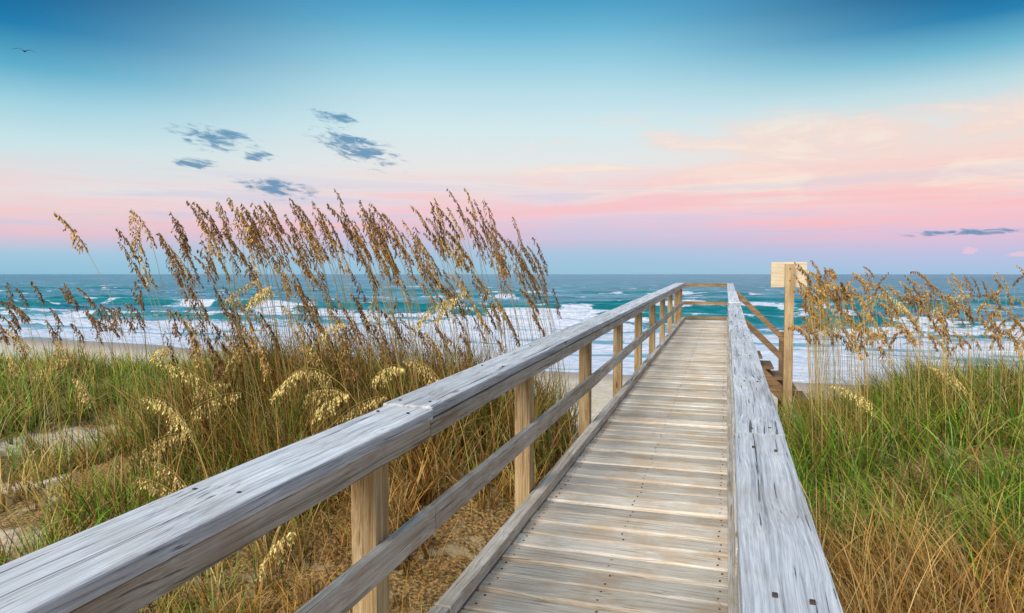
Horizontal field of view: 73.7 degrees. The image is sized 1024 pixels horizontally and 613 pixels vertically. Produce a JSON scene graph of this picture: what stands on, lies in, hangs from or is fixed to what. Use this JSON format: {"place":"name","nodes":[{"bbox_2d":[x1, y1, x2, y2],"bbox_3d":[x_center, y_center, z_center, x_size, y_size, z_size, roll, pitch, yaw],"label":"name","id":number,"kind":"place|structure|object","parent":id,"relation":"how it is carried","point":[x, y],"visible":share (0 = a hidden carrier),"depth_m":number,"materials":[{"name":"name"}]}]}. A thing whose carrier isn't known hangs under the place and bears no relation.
{"place":"outdoors","nodes":[
{"label":"outdoors","id":0,"kind":"place"},
{"bbox_2d":[0,274,1023,385],"bbox_3d":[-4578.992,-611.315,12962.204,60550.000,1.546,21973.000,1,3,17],"label":"sea","id":1,"kind":"structure","parent":0,"point":[581,297],"depth_m":93.98,"materials":[{"name":"liquid"}]},
{"bbox_2d":[0,337,1023,612],"bbox_3d":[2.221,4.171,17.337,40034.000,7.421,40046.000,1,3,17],"label":"beach ground","id":2,"kind":"structure","parent":0,"point":[478,527],"depth_m":5.28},
{"bbox_2d":[0,280,166,451],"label":"sea oats","id":3,"kind":"object","parent":2,"relation":"on","point":[93,320],"visible":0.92,"depth_m":9.17,"materials":[{"name":"plant"}]},
{"bbox_2d":[53,188,596,514],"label":"sea oats","id":4,"kind":"object","parent":2,"relation":"on","point":[254,237],"visible":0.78,"depth_m":6.21,"materials":[{"name":"plant"}]},
{"bbox_2d":[0,283,843,612],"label":"boardwalk","id":5,"kind":"structure","parent":2,"relation":"on","point":[668,469],"depth_m":3.11,"materials":[{"name":"grey wood"}]},
{"bbox_2d":[0,280,980,612],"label":"sea oats","id":6,"kind":"object","parent":2,"relation":"on","point":[156,448],"visible":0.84,"depth_m":5.39,"materials":[{"name":"plant"}]},
{"bbox_2d":[0,311,1023,612],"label":"dune grass","id":7,"kind":"structure","parent":2,"relation":"on","point":[916,555],"depth_m":5.59,"materials":[{"name":"green plant"}]},
{"bbox_2d":[736,291,806,416],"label":"beach stairs","id":8,"kind":"structure","parent":2,"relation":"on","point":[774,378],"depth_m":13.14,"materials":[{"name":"brown wood"}]},
{"bbox_2d":[771,262,806,424],"bbox_3d":[5.179,1.237,12.838,0.630,4.140,0.176,1,3,17],"label":"sign","id":9,"kind":"object","parent":2,"relation":"on","point":[782,274],"visible":0.83,"depth_m":12.75,"materials":[{"name":"brown wood"}]},
{"bbox_2d":[772,260,1023,490],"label":"sea oats","id":10,"kind":"object","parent":2,"relation":"on","point":[820,300],"visible":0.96,"depth_m":7.58,"materials":[{"name":"plant"}]},
{"bbox_2d":[0,0,1023,273],"label":"sky","id":11,"kind":"structure","parent":0,"point":[617,136],"materials":[{"name":"blue"}]}
]}

